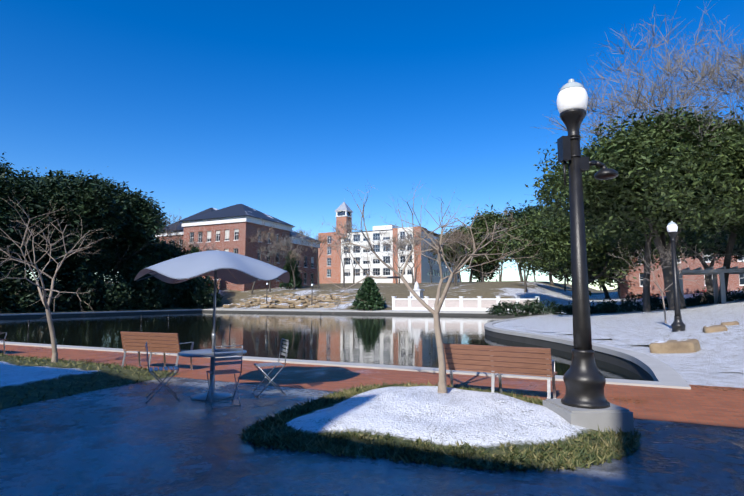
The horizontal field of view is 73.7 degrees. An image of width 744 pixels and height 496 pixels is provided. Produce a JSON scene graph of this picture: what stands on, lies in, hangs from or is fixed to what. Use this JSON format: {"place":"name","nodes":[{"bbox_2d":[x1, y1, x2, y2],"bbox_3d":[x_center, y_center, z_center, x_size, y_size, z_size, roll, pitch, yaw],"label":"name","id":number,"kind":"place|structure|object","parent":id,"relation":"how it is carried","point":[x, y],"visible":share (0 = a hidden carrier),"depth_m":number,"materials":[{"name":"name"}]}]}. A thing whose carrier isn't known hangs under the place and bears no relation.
{"place":"outdoors","nodes":[
{"label":"outdoors","id":0,"kind":"place"},
{"bbox_2d":[0,191,110,362],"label":"bare tree","id":1,"kind":"object","parent":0,"point":[46,303],"depth_m":12.08,"materials":[{"name":"wood"}]},
{"bbox_2d":[0,312,644,380],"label":"pond water","id":2,"kind":"structure","parent":0,"point":[403,340],"depth_m":30.20,"materials":[{"name":"black liquid"}]},
{"bbox_2d":[28,312,492,335],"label":"pond posts","id":3,"kind":"object","parent":2,"relation":"in","point":[168,320],"visible":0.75,"depth_m":33.25,"materials":[{"name":"black paint"}]},
{"bbox_2d":[0,310,743,495],"bbox_3d":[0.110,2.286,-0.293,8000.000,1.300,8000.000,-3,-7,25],"label":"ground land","id":4,"kind":"structure","parent":0,"point":[124,440],"depth_m":5.21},
{"bbox_2d":[0,356,179,408],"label":"island","id":5,"kind":"structure","parent":4,"relation":"on","point":[13,375],"depth_m":9.65,"materials":[{"name":"green plant"}]},
{"bbox_2d":[0,352,180,407],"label":"island grass","id":6,"kind":"structure","parent":5,"relation":"on","point":[61,361],"depth_m":10.77,"materials":[{"name":"green plant"}]},
{"bbox_2d":[145,342,178,403],"bbox_3d":[-3.478,2.040,8.222,0.548,0.941,0.448,3,-6,-25],"label":"cafe chair","id":7,"kind":"object","parent":4,"relation":"on","point":[160,368],"visible":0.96,"depth_m":8.10,"materials":[{"name":"grey metal"}]},
{"bbox_2d":[134,250,289,400],"bbox_3d":[-2.729,1.288,8.572,2.560,2.500,2.560,-1,-6,5],"label":"patio umbrella table","id":8,"kind":"object","parent":4,"relation":"on","point":[234,268],"visible":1,"depth_m":8.18,"materials":[{"name":"white fabric"}]},
{"bbox_2d":[205,345,242,408],"bbox_3d":[-2.338,2.000,7.835,0.448,0.941,0.548,3,-7,-30],"label":"cafe chair","id":9,"kind":"object","parent":4,"relation":"on","point":[218,372],"visible":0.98,"depth_m":7.68,"materials":[{"name":"grey metal"}]},
{"bbox_2d":[252,338,288,396],"bbox_3d":[-1.796,2.095,8.752,0.548,0.941,0.448,3,-6,-25],"label":"cafe chair","id":10,"kind":"object","parent":4,"relation":"on","point":[257,365],"visible":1,"depth_m":8.77,"materials":[{"name":"grey metal"}]},
{"bbox_2d":[0,309,690,388],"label":"pond coping","id":11,"kind":"object","parent":4,"relation":"on","point":[663,375],"visible":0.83,"depth_m":13.34,"materials":[{"name":"concrete"}]},
{"bbox_2d":[0,344,743,427],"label":"brick walkway","id":12,"kind":"structure","parent":4,"relation":"on","point":[710,405],"depth_m":9.88,"materials":[{"name":"red brick"}]},
{"bbox_2d":[0,333,6,353],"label":"bench","id":13,"kind":"object","parent":12,"relation":"on","point":[4,339],"visible":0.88,"depth_m":14.94,"materials":[{"name":"metal"}]},
{"bbox_2d":[120,331,193,372],"bbox_3d":[-5.094,2.433,11.763,1.750,0.887,0.603,-2,-6,22],"label":"bench","id":14,"kind":"object","parent":12,"relation":"on","point":[163,343],"visible":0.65,"depth_m":11.56,"materials":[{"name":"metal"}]},
{"bbox_2d":[256,386,630,468],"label":"island","id":15,"kind":"structure","parent":4,"relation":"on","point":[489,420],"depth_m":6.12,"materials":[{"name":"white snow"}]},
{"bbox_2d":[311,179,544,392],"bbox_3d":[0.771,0.688,8.867,4.429,3.862,3.423,-3,-7,25],"label":"bare tree","id":16,"kind":"object","parent":15,"relation":"on","point":[442,385],"depth_m":8.33,"materials":[{"name":"brown plant"}]},
{"bbox_2d":[237,381,644,472],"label":"island grass","id":17,"kind":"structure","parent":15,"relation":"on","point":[268,424],"depth_m":5.42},
{"bbox_2d":[443,343,556,398],"bbox_3d":[2.114,2.091,8.454,1.900,0.887,0.603,-3,-7,29],"label":"bench","id":18,"kind":"object","parent":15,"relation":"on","point":[526,361],"visible":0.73,"depth_m":8.21,"materials":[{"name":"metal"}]},
{"bbox_2d":[391,296,539,311],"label":"balustrade wall","id":19,"kind":"structure","parent":4,"relation":"on","point":[461,303],"depth_m":65.19,"materials":[{"name":"concrete"}]},
{"bbox_2d":[543,79,633,434],"bbox_3d":[2.880,-0.015,6.693,0.995,4.712,0.800,0,-6,-5],"label":"lamp post","id":20,"kind":"object","parent":4,"relation":"on","point":[583,402],"visible":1,"depth_m":6.54,"materials":[{"name":"metal"}]},
{"bbox_2d":[0,281,743,374],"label":"terrain","id":21,"kind":"structure","parent":0,"point":[722,351],"depth_m":35.10,"materials":[{"name":"white snow"}]},
{"bbox_2d":[0,153,43,187],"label":"evergreen tree","id":22,"kind":"object","parent":21,"relation":"on","point":[9,171],"visible":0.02,"depth_m":72.75,"materials":[{"name":"green plant"}]},
{"bbox_2d":[0,242,56,312],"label":"shrub","id":23,"kind":"object","parent":21,"relation":"on","point":[23,297],"visible":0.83,"depth_m":58.44,"materials":[{"name":"green plant"}]},
{"bbox_2d":[0,166,104,304],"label":"evergreen tree","id":24,"kind":"object","parent":21,"relation":"on","point":[33,203],"depth_m":62.50,"materials":[{"name":"green plant"}]},
{"bbox_2d":[30,259,99,311],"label":"shrub","id":25,"kind":"object","parent":21,"relation":"on","point":[82,275],"visible":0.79,"depth_m":65.25,"materials":[{"name":"green plant"}]},
{"bbox_2d":[40,254,96,309],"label":"shrub","id":26,"kind":"object","parent":21,"relation":"on","point":[59,279],"visible":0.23,"depth_m":67.40,"materials":[{"name":"green plant"}]},
{"bbox_2d":[12,167,143,277],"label":"evergreen tree","id":27,"kind":"object","parent":21,"relation":"on","point":[92,196],"depth_m":68.30,"materials":[{"name":"green plant"}]},
{"bbox_2d":[57,170,126,273],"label":"evergreen tree","id":28,"kind":"object","parent":21,"relation":"on","point":[94,176],"depth_m":78.71,"materials":[{"name":"green plant"}]},
{"bbox_2d":[82,269,137,310],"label":"shrub","id":29,"kind":"object","parent":21,"relation":"on","point":[121,299],"visible":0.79,"depth_m":69.44,"materials":[{"name":"green plant"}]},
{"bbox_2d":[88,185,171,296],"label":"evergreen tree","id":30,"kind":"object","parent":21,"relation":"on","point":[147,220],"depth_m":75.84,"materials":[{"name":"green plant"}]},
{"bbox_2d":[117,274,158,307],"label":"shrub","id":31,"kind":"object","parent":21,"relation":"on","point":[147,287],"visible":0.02,"depth_m":77.57,"materials":[{"name":"green plant"}]},
{"bbox_2d":[117,251,169,309],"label":"shrub","id":32,"kind":"object","parent":21,"relation":"on","point":[148,302],"visible":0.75,"depth_m":74.89,"materials":[{"name":"green plant"}]},
{"bbox_2d":[119,235,194,289],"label":"evergreen tree","id":33,"kind":"object","parent":21,"relation":"on","point":[170,251],"visible":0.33,"depth_m":81.05,"materials":[{"name":"green plant"}]},
{"bbox_2d":[155,214,181,241],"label":"bare tree","id":34,"kind":"object","parent":21,"relation":"on","point":[179,217],"depth_m":116.85,"materials":[{"name":"brown plant"}]},
{"bbox_2d":[145,281,191,307],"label":"shrub","id":35,"kind":"object","parent":21,"relation":"on","point":[174,294],"visible":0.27,"depth_m":81.27,"materials":[{"name":"green plant"}]},
{"bbox_2d":[167,237,197,249],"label":"bare tree","id":36,"kind":"object","parent":21,"relation":"on","point":[177,240],"depth_m":97.11,"materials":[{"name":"plant"}]},
{"bbox_2d":[190,245,204,291],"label":"conifer","id":37,"kind":"object","parent":21,"relation":"on","point":[196,249],"visible":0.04,"depth_m":94.43,"materials":[{"name":"green plant"}]},
{"bbox_2d":[176,276,222,308],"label":"shrub","id":38,"kind":"object","parent":21,"relation":"on","point":[197,295],"visible":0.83,"depth_m":83.05,"materials":[{"name":"green plant"}]},
{"bbox_2d":[190,240,219,287],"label":"bare tree","id":39,"kind":"object","parent":21,"relation":"on","point":[212,248],"depth_m":95.50,"materials":[{"name":"brown plant"}]},
{"bbox_2d":[155,204,319,290],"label":"brick hall","id":40,"kind":"structure","parent":21,"relation":"on","point":[232,228],"depth_m":105.82,"materials":[{"name":"red brick"}]},
{"bbox_2d":[247,224,305,293],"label":"bare tree","id":41,"kind":"object","parent":21,"relation":"on","point":[280,243],"depth_m":96.51,"materials":[{"name":"brown plant"}]},
{"bbox_2d":[257,237,298,291],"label":"bare tree","id":42,"kind":"object","parent":21,"relation":"on","point":[271,252],"depth_m":98.54,"materials":[{"name":"brown plant"}]},
{"bbox_2d":[268,227,310,289],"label":"bare tree","id":43,"kind":"object","parent":21,"relation":"on","point":[301,232],"depth_m":99.76,"materials":[{"name":"brown plant"}]},
{"bbox_2d":[279,251,304,288],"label":"conifer","id":44,"kind":"object","parent":21,"relation":"on","point":[298,279],"depth_m":104.42,"materials":[{"name":"green plant"}]},
{"bbox_2d":[300,233,336,287],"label":"bare tree","id":45,"kind":"object","parent":21,"relation":"on","point":[317,237],"depth_m":104.35,"materials":[{"name":"brown plant"}]},
{"bbox_2d":[329,217,363,286],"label":"bare tree","id":46,"kind":"object","parent":21,"relation":"on","point":[345,225],"depth_m":105.09,"materials":[{"name":"brown plant"}]},
{"bbox_2d":[327,238,372,283],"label":"bare tree","id":47,"kind":"object","parent":21,"relation":"on","point":[353,249],"depth_m":125.78,"materials":[{"name":"brown plant"}]},
{"bbox_2d":[350,277,385,310],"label":"conifer","id":48,"kind":"object","parent":21,"relation":"on","point":[368,296],"depth_m":70.11,"materials":[{"name":"green plant"}]},
{"bbox_2d":[371,231,405,283],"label":"bare tree","id":49,"kind":"object","parent":21,"relation":"on","point":[386,245],"depth_m":134.30,"materials":[{"name":"brown plant"}]},
{"bbox_2d":[318,202,459,283],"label":"building","id":50,"kind":"structure","parent":21,"relation":"on","point":[330,265],"depth_m":158.95,"materials":[{"name":"white paint"}]},
{"bbox_2d":[368,230,416,283],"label":"bare tree","id":51,"kind":"object","parent":21,"relation":"on","point":[387,244],"depth_m":128.13,"materials":[{"name":"brown plant"}]},
{"bbox_2d":[395,236,425,284],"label":"bare tree","id":52,"kind":"object","parent":21,"relation":"on","point":[401,246],"depth_m":102.35,"materials":[{"name":"brown plant"}]},
{"bbox_2d":[386,228,437,283],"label":"bare tree","id":53,"kind":"object","parent":21,"relation":"on","point":[423,234],"depth_m":115.27,"materials":[{"name":"brown plant"}]},
{"bbox_2d":[410,281,424,297],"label":"white monument","id":54,"kind":"object","parent":21,"relation":"on","point":[417,290],"visible":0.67,"depth_m":71.41,"materials":[{"name":"white stone"}]},
{"bbox_2d":[419,238,436,282],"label":"bare tree","id":55,"kind":"object","parent":21,"relation":"on","point":[429,263],"depth_m":138.15,"materials":[{"name":"brown plant"}]},
{"bbox_2d":[433,228,465,281],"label":"bare tree","id":56,"kind":"object","parent":21,"relation":"on","point":[435,252],"depth_m":124.97,"materials":[{"name":"brown plant"}]},
{"bbox_2d":[425,229,477,285],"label":"bare tree","id":57,"kind":"object","parent":21,"relation":"on","point":[461,236],"depth_m":90.68,"materials":[{"name":"brown plant"}]},
{"bbox_2d":[430,225,480,281],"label":"skyline tree","id":58,"kind":"object","parent":21,"relation":"on","point":[447,254],"depth_m":135.34,"materials":[{"name":"plant"}]},
{"bbox_2d":[438,226,477,282],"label":"bare tree","id":59,"kind":"object","parent":21,"relation":"on","point":[454,234],"depth_m":101.63,"materials":[{"name":"plant"}]},
{"bbox_2d":[447,204,515,281],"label":"skyline tree","id":60,"kind":"object","parent":21,"relation":"on","point":[480,224],"depth_m":115.56,"materials":[{"name":"green plant"}]},
{"bbox_2d":[223,293,739,353],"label":"rocks","id":61,"kind":"object","parent":21,"relation":"on","point":[679,346],"visible":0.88,"depth_m":77.36,"materials":[{"name":"stone"}]},
{"bbox_2d":[461,261,505,281],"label":"tree","id":62,"kind":"object","parent":21,"relation":"on","point":[484,268],"depth_m":208.50,"materials":[{"name":"green plant"}]},
{"bbox_2d":[476,222,506,280],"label":"bare tree","id":63,"kind":"object","parent":21,"relation":"on","point":[489,236],"depth_m":113.54,"materials":[{"name":"plant"}]},
{"bbox_2d":[486,300,531,317],"bbox_3d":[15.363,6.834,55.607,5.254,1.988,3.936,-3,-7,25],"label":"bank shrub","id":64,"kind":"object","parent":21,"relation":"on","point":[499,308],"visible":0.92,"depth_m":55.39,"materials":[{"name":"green plant"}]},
{"bbox_2d":[499,209,522,281],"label":"bare tree","id":65,"kind":"object","parent":21,"relation":"on","point":[508,220],"depth_m":96.75,"materials":[{"name":"plant"}]},
{"bbox_2d":[500,247,527,291],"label":"bare tree","id":66,"kind":"object","parent":21,"relation":"on","point":[525,284],"depth_m":80.75,"materials":[{"name":"brown plant"}]},
{"bbox_2d":[497,199,540,280],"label":"skyline tree","id":67,"kind":"object","parent":21,"relation":"on","point":[520,212],"depth_m":123.63,"materials":[{"name":"green plant"}]},
{"bbox_2d":[507,201,569,285],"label":"skyline tree","id":68,"kind":"object","parent":21,"relation":"on","point":[529,219],"depth_m":114.79,"materials":[{"name":"green plant"}]},
{"bbox_2d":[519,298,563,315],"bbox_3d":[18.646,6.530,54.809,4.906,2.342,4.404,-1,-6,6],"label":"bank shrub","id":69,"kind":"object","parent":21,"relation":"on","point":[536,306],"visible":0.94,"depth_m":54.42,"materials":[{"name":"green plant"}]},
{"bbox_2d":[548,270,571,283],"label":"tree","id":70,"kind":"object","parent":21,"relation":"on","point":[558,275],"depth_m":209.43,"materials":[{"name":"green plant"}]},
{"bbox_2d":[549,303,596,314],"bbox_3d":[21.796,6.755,53.714,4.962,1.911,4.455,-3,-7,25],"label":"bank shrub","id":71,"kind":"object","parent":21,"relation":"on","point":[567,310],"visible":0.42,"depth_m":53.16,"materials":[{"name":"green plant"}]},
{"bbox_2d":[543,253,635,289],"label":"skyline tree","id":72,"kind":"object","parent":21,"relation":"on","point":[608,273],"depth_m":80.22,"materials":[{"name":"plant"}]},
{"bbox_2d":[497,202,685,292],"bbox_3d":[26.894,1.006,63.048,21.322,14.108,23.005,-3,-7,25],"label":"oak tree","id":73,"kind":"object","parent":21,"relation":"on","point":[553,251],"depth_m":59.00,"materials":[{"name":"green plant"}]},
{"bbox_2d":[555,256,633,298],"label":"skyline tree","id":74,"kind":"object","parent":21,"relation":"on","point":[590,293],"depth_m":90.29,"materials":[{"name":"green plant"}]},
{"bbox_2d":[590,299,634,313],"bbox_3d":[25.131,6.319,52.537,5.033,1.925,4.019,0,-6,-1],"label":"bank shrub","id":75,"kind":"object","parent":21,"relation":"on","point":[606,308],"visible":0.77,"depth_m":51.67,"materials":[{"name":"green plant"}]},
{"bbox_2d":[524,78,743,309],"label":"oak tree","id":76,"kind":"object","parent":21,"relation":"on","point":[651,178],"depth_m":35.00,"materials":[{"name":"green plant"}]},
{"bbox_2d":[530,2,743,311],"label":"bare tree","id":77,"kind":"object","parent":21,"relation":"on","point":[667,69],"depth_m":42.52,"materials":[{"name":"brown plant"}]},
{"bbox_2d":[618,292,667,311],"bbox_3d":[28.349,5.718,52.011,5.029,2.544,4.395,-3,-7,25],"label":"bank shrub","id":78,"kind":"object","parent":21,"relation":"on","point":[654,304],"visible":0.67,"depth_m":51.70,"materials":[{"name":"green plant"}]},
{"bbox_2d":[587,25,743,303],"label":"bare tree","id":79,"kind":"object","parent":21,"relation":"on","point":[700,74],"depth_m":44.90,"materials":[{"name":"brown plant"}]},
{"bbox_2d":[610,237,720,322],"bbox_3d":[14.113,1.585,24.117,4.967,4.542,5.257,-3,-7,25],"label":"bare tree","id":80,"kind":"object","parent":21,"relation":"on","point":[658,286],"depth_m":23.77,"materials":[{"name":"brown plant"}]},
{"bbox_2d":[667,221,685,331],"bbox_3d":[12.062,1.130,19.727,0.560,4.476,0.561,0,-6,-3],"label":"lamp post","id":81,"kind":"object","parent":21,"relation":"on","point":[677,324],"visible":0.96,"depth_m":19.64,"materials":[{"name":"black metal"}]},
{"bbox_2d":[617,250,743,298],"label":"brick building","id":82,"kind":"structure","parent":21,"relation":"on","point":[735,281],"depth_m":81.73,"materials":[{"name":"red brick"}]},
{"bbox_2d":[657,297,706,308],"bbox_3d":[31.810,5.578,50.849,4.486,1.911,4.164,-3,-7,25],"label":"bank shrub","id":83,"kind":"object","parent":21,"relation":"on","point":[693,301],"visible":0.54,"depth_m":49.62,"materials":[{"name":"green plant"}]},
{"bbox_2d":[641,220,743,293],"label":"oak tree","id":84,"kind":"object","parent":21,"relation":"on","point":[738,249],"depth_m":60.40,"materials":[{"name":"green plant"}]},
{"bbox_2d":[666,10,743,121],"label":"bare tree","id":85,"kind":"object","parent":21,"relation":"on","point":[735,77],"depth_m":44.37,"materials":[{"name":"brown plant"}]},
{"bbox_2d":[677,266,743,303],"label":"pergola","id":86,"kind":"object","parent":21,"relation":"on","point":[714,272],"visible":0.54,"depth_m":42.59,"materials":[{"name":"wood"}]},
{"bbox_2d":[692,288,743,303],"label":"bank shrub","id":87,"kind":"object","parent":21,"relation":"on","point":[709,297],"visible":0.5,"depth_m":49.72,"materials":[{"name":"green plant"}]},
{"bbox_2d":[729,105,743,177],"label":"oak tree","id":88,"kind":"object","parent":21,"relation":"on","point":[740,130],"visible":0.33,"depth_m":33.14,"materials":[{"name":"green plant"}]},
{"bbox_2d":[732,287,743,299],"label":"bank shrub","id":89,"kind":"object","parent":21,"relation":"on","point":[742,292],"visible":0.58,"depth_m":50.48,"materials":[{"name":"green plant"}]},
{"bbox_2d":[0,0,743,289],"label":"sky","id":90,"kind":"structure","parent":0,"point":[277,109],"materials":[{"name":"blue"}]},
{"bbox_2d":[216,308,542,312],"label":"path bank","id":91,"kind":"structure","parent":0,"point":[361,310],"depth_m":69.90,"materials":[{"name":"concrete"}]},
{"bbox_2d":[311,285,462,309],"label":"hill path","id":92,"kind":"structure","parent":0,"point":[322,308],"depth_m":74.36,"materials":[{"name":"white snow"}]},
{"bbox_2d":[564,271,565,290],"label":"bare tree","id":93,"kind":"object","parent":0,"point":[565,282],"visible":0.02,"depth_m":104.43,"materials":[{"name":"brown plant"}]}
]}

